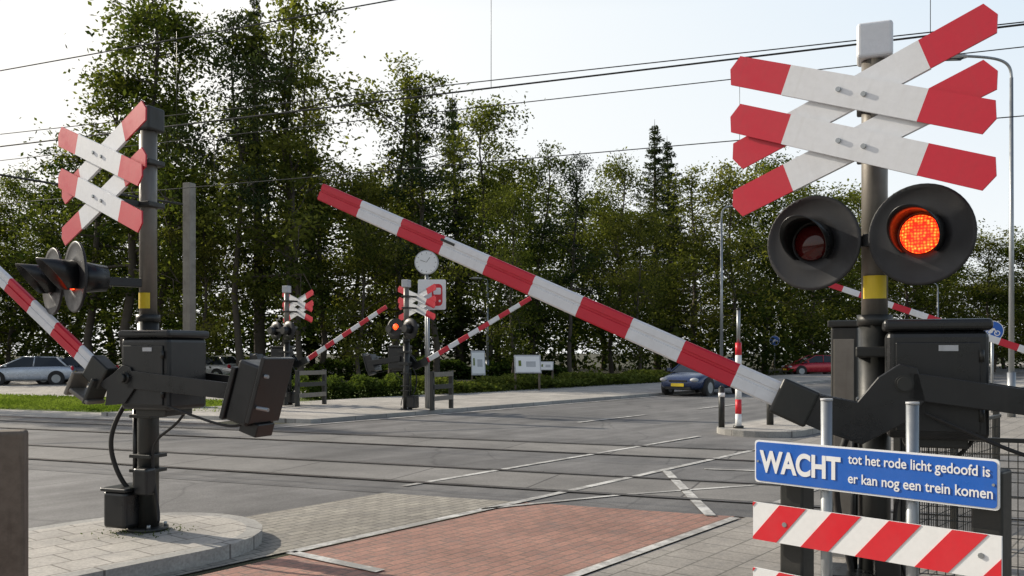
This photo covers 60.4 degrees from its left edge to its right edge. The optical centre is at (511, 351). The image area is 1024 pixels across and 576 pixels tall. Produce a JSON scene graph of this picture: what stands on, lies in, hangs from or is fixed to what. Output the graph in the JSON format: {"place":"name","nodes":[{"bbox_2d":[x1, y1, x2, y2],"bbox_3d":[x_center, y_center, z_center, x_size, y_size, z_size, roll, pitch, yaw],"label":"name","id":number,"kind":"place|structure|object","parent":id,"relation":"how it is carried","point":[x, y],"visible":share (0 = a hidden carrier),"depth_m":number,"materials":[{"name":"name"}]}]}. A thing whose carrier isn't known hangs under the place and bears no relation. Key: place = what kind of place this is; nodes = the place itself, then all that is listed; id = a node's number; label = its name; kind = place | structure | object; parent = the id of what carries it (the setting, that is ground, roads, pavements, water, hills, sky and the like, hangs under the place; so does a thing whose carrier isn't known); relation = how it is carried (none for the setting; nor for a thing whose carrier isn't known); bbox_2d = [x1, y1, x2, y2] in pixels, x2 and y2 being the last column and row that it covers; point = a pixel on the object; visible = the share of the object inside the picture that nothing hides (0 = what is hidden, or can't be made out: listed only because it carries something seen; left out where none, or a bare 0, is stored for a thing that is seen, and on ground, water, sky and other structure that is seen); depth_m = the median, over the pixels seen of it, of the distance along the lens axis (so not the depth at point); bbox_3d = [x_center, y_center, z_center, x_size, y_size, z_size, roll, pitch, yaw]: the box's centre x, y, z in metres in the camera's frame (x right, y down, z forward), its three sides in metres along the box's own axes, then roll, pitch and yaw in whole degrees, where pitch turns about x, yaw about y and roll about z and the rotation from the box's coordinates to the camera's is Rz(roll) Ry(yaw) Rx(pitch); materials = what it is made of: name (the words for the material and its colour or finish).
{"place":"outdoors","nodes":[
{"label":"outdoors","id":0,"kind":"place"},
{"bbox_2d":[0,409,229,422],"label":"footpath","id":1,"kind":"structure","parent":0,"point":[57,414],"depth_m":22.01,"materials":[{"name":"grey concrete"}]},
{"bbox_2d":[0,381,305,400],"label":"side street","id":2,"kind":"structure","parent":0,"point":[24,387],"depth_m":38.39,"materials":[{"name":"grey asphalt"}]},
{"bbox_2d":[0,356,75,384],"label":"parked car","id":3,"kind":"object","parent":2,"relation":"on","point":[55,370],"visible":0.9,"depth_m":42.46,"materials":[{"name":"paint"}]},
{"bbox_2d":[36,356,118,383],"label":"parked car","id":4,"kind":"object","parent":2,"relation":"on","point":[69,360],"visible":0.06,"depth_m":43.93,"materials":[{"name":"paint"}]},
{"bbox_2d":[199,502,733,575],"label":"bike path","id":5,"kind":"structure","parent":0,"point":[540,539],"depth_m":7.26,"materials":[{"name":"red brick"}]},
{"bbox_2d":[287,551,384,571],"bbox_3d":[-1.350,1.578,6.650,1.000,0.001,0.100,0,0,37],"label":"road marking","id":6,"kind":"object","parent":5,"relation":"on","point":[340,562],"visible":1,"depth_m":6.63,"materials":[{"name":"paint"}]},
{"bbox_2d":[0,0,1023,353],"label":"sky","id":7,"kind":"structure","parent":0,"point":[466,41],"materials":[{"name":"white"}]},
{"bbox_2d":[5,354,1023,575],"bbox_3d":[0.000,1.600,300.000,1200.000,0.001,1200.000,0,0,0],"label":"ground","id":8,"kind":"structure","parent":0,"point":[212,570],"depth_m":21.50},
{"bbox_2d":[0,429,27,575],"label":"wooden bollard","id":9,"kind":"object","parent":8,"relation":"on","point":[13,502],"visible":1,"depth_m":4.44,"materials":[{"name":"brown wood"}]},
{"bbox_2d":[0,184,49,359],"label":"broadleaf tree","id":10,"kind":"object","parent":8,"relation":"on","point":[6,314],"visible":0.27,"depth_m":53.16,"materials":[{"name":"green plant"}]},
{"bbox_2d":[0,165,122,359],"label":"broadleaf tree","id":11,"kind":"object","parent":8,"relation":"on","point":[47,346],"visible":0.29,"depth_m":52.01,"materials":[{"name":"green plant"}]},
{"bbox_2d":[0,164,124,362],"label":"broadleaf tree","id":12,"kind":"object","parent":8,"relation":"on","point":[7,331],"visible":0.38,"depth_m":53.94,"materials":[{"name":"green plant"}]},
{"bbox_2d":[0,44,214,353],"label":"broadleaf tree","id":13,"kind":"object","parent":8,"relation":"on","point":[97,255],"visible":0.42,"depth_m":48.77,"materials":[{"name":"green plant"}]},
{"bbox_2d":[0,0,270,355],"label":"broadleaf tree","id":14,"kind":"object","parent":8,"relation":"on","point":[153,18],"visible":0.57,"depth_m":47.04,"materials":[{"name":"green plant"}]},
{"bbox_2d":[19,0,304,329],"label":"broadleaf tree","id":15,"kind":"object","parent":8,"relation":"on","point":[177,196],"visible":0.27,"depth_m":48.95,"materials":[{"name":"green plant"}]},
{"bbox_2d":[157,156,269,369],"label":"broadleaf tree","id":16,"kind":"object","parent":8,"relation":"on","point":[205,256],"visible":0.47,"depth_m":46.42,"materials":[{"name":"green plant"}]},
{"bbox_2d":[206,355,235,374],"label":"parked car","id":17,"kind":"object","parent":8,"relation":"on","point":[219,365],"visible":0.23,"depth_m":48.93,"materials":[{"name":"paint"}]},
{"bbox_2d":[0,382,463,412],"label":"grass verge","id":18,"kind":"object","parent":8,"relation":"on","point":[111,411],"depth_m":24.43,"materials":[{"name":"green plant"}]},
{"bbox_2d":[183,182,205,406],"bbox_3d":[-8.800,-1.500,24.000,0.600,6.200,0.600,0,0,21],"label":"catenary mast","id":19,"kind":"object","parent":18,"relation":"on","point":[189,258],"visible":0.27,"depth_m":23.91,"materials":[{"name":"grey metal"}]},
{"bbox_2d":[0,0,1023,204],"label":"overhead line","id":20,"kind":"object","parent":19,"relation":"attached to","point":[177,203],"visible":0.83,"depth_m":13.59,"materials":[{"name":"grey metal"}]},
{"bbox_2d":[157,7,319,365],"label":"pine tree","id":21,"kind":"object","parent":8,"relation":"on","point":[231,57],"visible":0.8,"depth_m":44.29,"materials":[{"name":"green plant"}]},
{"bbox_2d":[210,0,295,355],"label":"conifer tree","id":22,"kind":"object","parent":8,"relation":"on","point":[259,341],"visible":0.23,"depth_m":49.80,"materials":[{"name":"green plant"}]},
{"bbox_2d":[175,0,401,345],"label":"broadleaf tree","id":23,"kind":"object","parent":8,"relation":"on","point":[293,7],"visible":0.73,"depth_m":44.21,"materials":[{"name":"green plant"}]},
{"bbox_2d":[231,42,345,370],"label":"broadleaf tree","id":24,"kind":"object","parent":8,"relation":"on","point":[280,203],"visible":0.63,"depth_m":44.38,"materials":[{"name":"green plant"}]},
{"bbox_2d":[224,55,416,379],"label":"broadleaf tree","id":25,"kind":"object","parent":8,"relation":"on","point":[315,117],"visible":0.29,"depth_m":49.22,"materials":[{"name":"green plant"}]},
{"bbox_2d":[276,159,417,374],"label":"broadleaf tree","id":26,"kind":"object","parent":8,"relation":"on","point":[362,236],"visible":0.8,"depth_m":45.66,"materials":[{"name":"green plant"}]},
{"bbox_2d":[291,373,417,399],"bbox_3d":[-5.422,1.166,30.143,4.267,0.973,2.132,0,0,-18],"label":"hedge","id":27,"kind":"object","parent":8,"relation":"on","point":[337,388],"visible":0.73,"depth_m":29.71,"materials":[{"name":"green plant"}]},
{"bbox_2d":[0,416,744,525],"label":"track bed","id":28,"kind":"object","parent":8,"relation":"on","point":[214,424],"depth_m":20.21,"materials":[{"name":"grey gravel"}]},
{"bbox_2d":[0,427,1023,472],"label":"rail","id":29,"kind":"object","parent":28,"relation":"on","point":[416,445],"depth_m":14.64,"materials":[{"name":"metal"}]},
{"bbox_2d":[9,420,1023,460],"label":"rail","id":30,"kind":"object","parent":28,"relation":"on","point":[446,437],"depth_m":15.99,"materials":[{"name":"metal"}]},
{"bbox_2d":[28,458,1023,518],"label":"rail","id":31,"kind":"object","parent":28,"relation":"on","point":[461,484],"depth_m":10.44,"materials":[{"name":"metal"}]},
{"bbox_2d":[28,444,1023,496],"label":"rail","id":32,"kind":"object","parent":28,"relation":"on","point":[432,465],"depth_m":12.14,"materials":[{"name":"metal"}]},
{"bbox_2d":[308,50,486,376],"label":"broadleaf tree","id":33,"kind":"object","parent":8,"relation":"on","point":[372,109],"visible":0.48,"depth_m":48.29,"materials":[{"name":"green plant"}]},
{"bbox_2d":[245,355,567,380],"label":"hedge","id":34,"kind":"object","parent":8,"relation":"on","point":[463,370],"visible":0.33,"depth_m":51.29,"materials":[{"name":"green plant"}]},
{"bbox_2d":[375,110,455,373],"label":"conifer tree","id":35,"kind":"object","parent":8,"relation":"on","point":[421,320],"visible":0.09,"depth_m":57.44,"materials":[{"name":"green plant"}]},
{"bbox_2d":[368,83,465,371],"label":"pine tree","id":36,"kind":"object","parent":8,"relation":"on","point":[417,161],"visible":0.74,"depth_m":47.69,"materials":[{"name":"green plant"}]},
{"bbox_2d":[330,90,555,375],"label":"broadleaf tree","id":37,"kind":"object","parent":8,"relation":"on","point":[477,125],"visible":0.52,"depth_m":55.42,"materials":[{"name":"green plant"}]},
{"bbox_2d":[429,93,503,370],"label":"conifer tree","id":38,"kind":"object","parent":8,"relation":"on","point":[454,212],"visible":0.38,"depth_m":61.89,"materials":[{"name":"green plant"}]},
{"bbox_2d":[471,351,485,380],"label":"information panel","id":39,"kind":"object","parent":8,"relation":"on","point":[477,362],"visible":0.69,"depth_m":43.88,"materials":[{"name":"white metal"}]},
{"bbox_2d":[0,269,1023,374],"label":"woodland undergrowth","id":40,"kind":"object","parent":8,"relation":"on","point":[112,344],"visible":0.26,"depth_m":60.45,"materials":[{"name":"green plant"}]},
{"bbox_2d":[0,98,1023,372],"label":"distant treeline","id":41,"kind":"object","parent":8,"relation":"on","point":[342,224],"visible":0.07,"depth_m":72.05,"materials":[{"name":"green plant"}]},
{"bbox_2d":[458,173,571,373],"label":"broadleaf tree","id":42,"kind":"object","parent":8,"relation":"on","point":[526,217],"visible":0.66,"depth_m":47.74,"materials":[{"name":"green plant"}]},
{"bbox_2d":[514,355,540,389],"bbox_3d":[0.611,0.952,34.421,1.050,1.670,0.298,0,0,-8],"label":"information panel","id":43,"kind":"object","parent":8,"relation":"on","point":[527,363],"visible":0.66,"depth_m":34.39,"materials":[{"name":"white metal"}]},
{"bbox_2d":[402,368,669,394],"bbox_3d":[2.550,1.244,38.998,2.709,0.855,19.468,0,0,38],"label":"hedge","id":44,"kind":"object","parent":8,"relation":"on","point":[505,382],"visible":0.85,"depth_m":36.21,"materials":[{"name":"green plant"}]},
{"bbox_2d":[484,140,606,354],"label":"broadleaf tree","id":45,"kind":"object","parent":8,"relation":"on","point":[552,255],"visible":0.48,"depth_m":59.37,"materials":[{"name":"green plant"}]},
{"bbox_2d":[524,151,625,371],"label":"broadleaf tree","id":46,"kind":"object","parent":8,"relation":"on","point":[575,205],"visible":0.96,"depth_m":54.49,"materials":[{"name":"green plant"}]},
{"bbox_2d":[530,147,732,373],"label":"broadleaf tree","id":47,"kind":"object","parent":8,"relation":"on","point":[618,172],"visible":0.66,"depth_m":63.25,"materials":[{"name":"green plant"}]},
{"bbox_2d":[593,197,684,369],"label":"broadleaf tree","id":48,"kind":"object","parent":8,"relation":"on","point":[647,285],"visible":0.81,"depth_m":55.83,"materials":[{"name":"green plant"}]},
{"bbox_2d":[564,517,737,575],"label":"road marking","id":49,"kind":"object","parent":8,"relation":"on","point":[635,552],"visible":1,"depth_m":7.07,"materials":[{"name":"paint"}]},
{"bbox_2d":[622,120,698,369],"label":"conifer tree","id":50,"kind":"object","parent":8,"relation":"on","point":[653,152],"visible":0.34,"depth_m":70.23,"materials":[{"name":"green plant"}]},
{"bbox_2d":[641,141,708,367],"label":"conifer tree","id":51,"kind":"object","parent":8,"relation":"on","point":[666,152],"visible":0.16,"depth_m":75.62,"materials":[{"name":"green plant"}]},
{"bbox_2d":[631,162,761,344],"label":"broadleaf tree","id":52,"kind":"object","parent":8,"relation":"on","point":[704,295],"visible":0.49,"depth_m":66.57,"materials":[{"name":"green plant"}]},
{"bbox_2d":[720,205,733,355],"bbox_3d":[9.926,-2.515,39.500,1.268,8.230,0.280,0,0,0],"label":"street lamp","id":53,"kind":"object","parent":8,"relation":"on","point":[721,286],"visible":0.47,"depth_m":39.45,"materials":[{"name":"metal"}]},
{"bbox_2d":[641,156,833,361],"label":"broadleaf tree","id":54,"kind":"object","parent":8,"relation":"on","point":[728,181],"visible":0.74,"depth_m":61.74,"materials":[{"name":"green plant"}]},
{"bbox_2d":[697,147,914,371],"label":"broadleaf tree","id":55,"kind":"object","parent":8,"relation":"on","point":[763,223],"visible":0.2,"depth_m":71.25,"materials":[{"name":"green plant"}]},
{"bbox_2d":[781,355,830,374],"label":"car","id":56,"kind":"object","parent":8,"relation":"on","point":[816,364],"visible":0.62,"depth_m":59.22,"materials":[{"name":"paint"}]},
{"bbox_2d":[714,178,898,354],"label":"broadleaf tree","id":57,"kind":"object","parent":8,"relation":"on","point":[790,200],"visible":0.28,"depth_m":66.75,"materials":[{"name":"green plant"}]},
{"bbox_2d":[809,185,960,343],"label":"broadleaf tree","id":58,"kind":"object","parent":8,"relation":"on","point":[858,212],"visible":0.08,"depth_m":80.76,"materials":[{"name":"green plant"}]},
{"bbox_2d":[851,225,983,319],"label":"broadleaf tree","id":59,"kind":"object","parent":8,"relation":"on","point":[905,292],"visible":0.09,"depth_m":70.31,"materials":[{"name":"green plant"}]},
{"bbox_2d":[889,218,1022,321],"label":"broadleaf tree","id":60,"kind":"object","parent":8,"relation":"on","point":[917,299],"visible":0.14,"depth_m":74.69,"materials":[{"name":"green plant"}]},
{"bbox_2d":[925,226,1023,371],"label":"broadleaf tree","id":61,"kind":"object","parent":8,"relation":"on","point":[979,248],"visible":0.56,"depth_m":69.92,"materials":[{"name":"green plant"}]},
{"bbox_2d":[941,233,1023,363],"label":"broadleaf tree","id":62,"kind":"object","parent":8,"relation":"on","point":[1019,250],"visible":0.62,"depth_m":68.25,"materials":[{"name":"green plant"}]},
{"bbox_2d":[978,226,1023,341],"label":"broadleaf tree","id":63,"kind":"object","parent":8,"relation":"on","point":[1017,291],"visible":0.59,"depth_m":66.45,"materials":[{"name":"green plant"}]},
{"bbox_2d":[28,366,1023,575],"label":"road","id":64,"kind":"structure","parent":0,"point":[56,497],"depth_m":17.41,"materials":[{"name":"grey asphalt"}]},
{"bbox_2d":[28,512,261,575],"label":"traffic island","id":65,"kind":"structure","parent":64,"relation":"on","point":[213,537],"depth_m":6.77,"materials":[{"name":"concrete"}]},
{"bbox_2d":[15,101,184,533],"bbox_3d":[-3.265,-0.275,6.967,1.351,3.510,1.029,0,0,-2],"label":"crossing signal","id":66,"kind":"object","parent":65,"relation":"on","point":[74,277],"visible":0.98,"depth_m":7.18,"materials":[{"name":"grey metal"}]},
{"bbox_2d":[0,266,293,437],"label":"barrier gate","id":67,"kind":"structure","parent":66,"relation":"attached to","point":[160,373],"depth_m":6.79,"materials":[{"name":"black metal"}]},
{"bbox_2d":[123,345,162,405],"bbox_3d":[-2.852,0.180,6.800,0.390,0.460,0.012,0,0,21],"label":"housing door","id":68,"kind":"structure","parent":67,"relation":"in","point":[134,357],"depth_m":6.79,"materials":[{"name":"black metal"}]},
{"bbox_2d":[155,493,512,575],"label":"paved strip","id":69,"kind":"object","parent":64,"relation":"on","point":[291,529],"visible":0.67,"depth_m":8.39,"materials":[{"name":"grey brick"}]},
{"bbox_2d":[0,417,1023,535],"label":"crossing apron","id":70,"kind":"object","parent":64,"relation":"on","point":[593,464],"visible":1,"depth_m":12.65,"materials":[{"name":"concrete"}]},
{"bbox_2d":[0,421,1023,471],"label":"crossing panels","id":71,"kind":"object","parent":70,"relation":"on","point":[680,452],"visible":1,"depth_m":15.40,"materials":[{"name":"grey concrete"}]},
{"bbox_2d":[288,449,754,551],"bbox_3d":[1.322,1.578,10.886,0.100,0.001,9.985,0,0,38],"label":"road marking","id":72,"kind":"object","parent":70,"relation":"on","point":[416,524],"visible":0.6,"depth_m":8.76,"materials":[{"name":"paint"}]},
{"bbox_2d":[28,446,1023,517],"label":"crossing panels","id":73,"kind":"object","parent":70,"relation":"on","point":[763,493],"visible":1,"depth_m":11.29,"materials":[{"name":"grey concrete"}]},
{"bbox_2d":[37,445,1020,497],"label":"rail groove","id":74,"kind":"object","parent":73,"relation":"in","point":[451,467],"depth_m":11.99},
{"bbox_2d":[38,458,1021,517],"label":"rail groove","id":75,"kind":"object","parent":73,"relation":"in","point":[474,484],"depth_m":10.41},
{"bbox_2d":[663,471,715,514],"bbox_3d":[1.985,1.578,10.100,0.110,0.001,3.203,0,0,2],"label":"road marking","id":76,"kind":"object","parent":70,"relation":"on","point":[703,508],"visible":1,"depth_m":9.75,"materials":[{"name":"paint"}]},
{"bbox_2d":[403,436,699,485],"bbox_3d":[1.127,1.578,13.462,0.090,0.001,7.797,0,0,38],"label":"road marking","id":77,"kind":"object","parent":64,"relation":"on","point":[538,463],"visible":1,"depth_m":12.35,"materials":[{"name":"paint"}]},
{"bbox_2d":[660,358,734,395],"bbox_3d":[7.200,0.920,33.200,2.060,1.440,4.140,0,0,38],"label":"car","id":78,"kind":"object","parent":64,"relation":"on","point":[681,377],"visible":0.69,"depth_m":31.75,"materials":[{"name":"paint"}]},
{"bbox_2d":[717,379,1023,437],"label":"traffic island","id":79,"kind":"structure","parent":64,"relation":"on","point":[780,428],"depth_m":16.98,"materials":[{"name":"concrete"}]},
{"bbox_2d":[718,386,724,427],"bbox_3d":[4.120,1.070,17.300,0.128,0.820,0.128,0,0,0],"label":"bollard","id":80,"kind":"object","parent":79,"relation":"on","point":[721,406],"visible":1,"depth_m":17.25,"materials":[{"name":"grey metal"}]},
{"bbox_2d":[733,308,743,428],"bbox_3d":[4.400,0.315,17.100,0.200,2.330,0.200,0,0,0],"label":"marker post","id":81,"kind":"object","parent":79,"relation":"on","point":[738,393],"visible":0.81,"depth_m":17.06,"materials":[{"name":"metal"}]},
{"bbox_2d":[101,363,1023,422],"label":"pavement","id":82,"kind":"structure","parent":0,"point":[317,411],"depth_m":26.67,"materials":[{"name":"concrete"}]},
{"bbox_2d":[267,286,313,404],"bbox_3d":[-6.385,-0.190,25.019,1.377,3.380,0.788,0,0,38],"label":"crossing signal","id":83,"kind":"object","parent":82,"relation":"on","point":[276,330],"visible":0.81,"depth_m":24.95,"materials":[{"name":"grey metal"}]},
{"bbox_2d":[249,305,386,367],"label":"barrier gate","id":84,"kind":"structure","parent":83,"relation":"attached to","point":[277,351],"depth_m":25.05,"materials":[{"name":"red metal"}]},
{"bbox_2d":[295,369,326,406],"bbox_3d":[-5.637,1.000,24.740,0.120,1.000,1.300,0,0,25],"label":"pedestrian railing","id":85,"kind":"object","parent":82,"relation":"on","point":[299,384],"visible":1,"depth_m":24.61,"materials":[{"name":"grey metal"}]},
{"bbox_2d":[386,279,435,409],"bbox_3d":[-2.735,-0.190,22.919,1.377,3.380,0.788,0,0,38],"label":"crossing signal","id":86,"kind":"object","parent":82,"relation":"on","point":[409,327],"visible":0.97,"depth_m":22.84,"materials":[{"name":"grey metal"}]},
{"bbox_2d":[362,296,531,374],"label":"barrier gate","id":87,"kind":"structure","parent":86,"relation":"attached to","point":[373,363],"depth_m":22.99,"materials":[{"name":"red metal"}]},
{"bbox_2d":[414,250,438,407],"bbox_3d":[-2.290,-0.610,23.587,0.640,4.220,0.126,0,0,0],"label":"station clock","id":88,"kind":"object","parent":82,"relation":"on","point":[426,262],"visible":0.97,"depth_m":23.53,"materials":[{"name":"metal"}]},
{"bbox_2d":[418,279,445,408],"bbox_3d":[-2.120,-0.210,23.334,0.740,3.420,0.103,0,0,0],"label":"railway sign","id":89,"kind":"object","parent":82,"relation":"on","point":[439,292],"visible":0.75,"depth_m":23.29,"materials":[{"name":"metal"}]},
{"bbox_2d":[430,371,452,410],"bbox_3d":[-1.830,1.000,23.049,0.120,1.000,1.100,0,0,25],"label":"pedestrian railing","id":90,"kind":"object","parent":82,"relation":"on","point":[433,387],"visible":1,"depth_m":22.85,"materials":[{"name":"grey metal"}]},
{"bbox_2d":[585,517,1023,575],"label":"pavement","id":91,"kind":"structure","parent":0,"point":[734,548],"depth_m":6.77,"materials":[{"name":"concrete"}]},
{"bbox_2d":[828,320,858,558],"bbox_3d":[2.619,0.682,6.898,0.260,1.855,0.245,0,0,30],"label":"equipment cabinet","id":92,"kind":"object","parent":91,"relation":"on","point":[844,361],"visible":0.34,"depth_m":6.80,"materials":[{"name":"grey metal"}]},
{"bbox_2d":[730,4,997,575],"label":"crossing signal","id":93,"kind":"object","parent":91,"relation":"on","point":[922,234],"visible":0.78,"depth_m":4.79,"materials":[{"name":"grey metal"}]},
{"bbox_2d":[317,184,1023,456],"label":"barrier gate","id":94,"kind":"structure","parent":93,"relation":"attached to","point":[938,369],"depth_m":4.55,"materials":[{"name":"red metal"}]},
{"bbox_2d":[896,342,979,433],"bbox_3d":[2.173,0.180,4.495,0.390,0.460,0.012,0,0,22],"label":"housing door","id":95,"kind":"structure","parent":94,"relation":"in","point":[962,364],"depth_m":4.48,"materials":[{"name":"black metal"}]},
{"bbox_2d":[755,398,999,575],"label":"warning sign","id":96,"kind":"object","parent":91,"relation":"on","point":[912,476],"visible":0.98,"depth_m":3.83,"materials":[{"name":"metal"}]},
{"bbox_2d":[753,468,1011,575],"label":"striped barrier board","id":97,"kind":"object","parent":91,"relation":"on","point":[797,526],"visible":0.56,"depth_m":3.83,"materials":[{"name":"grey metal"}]},
{"bbox_2d":[893,411,1000,575],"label":"wire fence","id":98,"kind":"object","parent":91,"relation":"on","point":[995,427],"visible":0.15,"depth_m":7.25,"materials":[{"name":"grey metal"}]},
{"bbox_2d":[902,438,1023,575],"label":"wire fence","id":99,"kind":"object","parent":91,"relation":"on","point":[1009,440],"visible":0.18,"depth_m":6.00,"materials":[{"name":"grey metal"}]},
{"bbox_2d":[792,411,1023,455],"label":"bike path asphalt","id":100,"kind":"structure","parent":0,"point":[1011,427],"depth_m":16.54,"materials":[{"name":"asphalt"}]},
{"bbox_2d":[946,54,1015,416],"bbox_3d":[11.370,-2.865,21.573,1.854,8.930,0.280,0,0,5],"label":"street lamp","id":101,"kind":"object","parent":100,"relation":"on","point":[1011,377],"visible":0.74,"depth_m":21.46,"materials":[{"name":"metal"}]},
{"bbox_2d":[986,321,1003,412],"bbox_3d":[12.561,0.390,23.023,0.540,2.420,0.100,0,0,25],"label":"cycle path sign","id":102,"kind":"object","parent":100,"relation":"on","point":[997,330],"visible":0.65,"depth_m":22.98,"materials":[{"name":"metal"}]},
{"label":"crossing signal","id":103,"kind":"object","parent":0,"visible":0},
{"bbox_2d":[829,283,1023,352],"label":"barrier gate","id":104,"kind":"structure","parent":103,"relation":"attached to","point":[992,338],"depth_m":16.71,"materials":[{"name":"red metal"}]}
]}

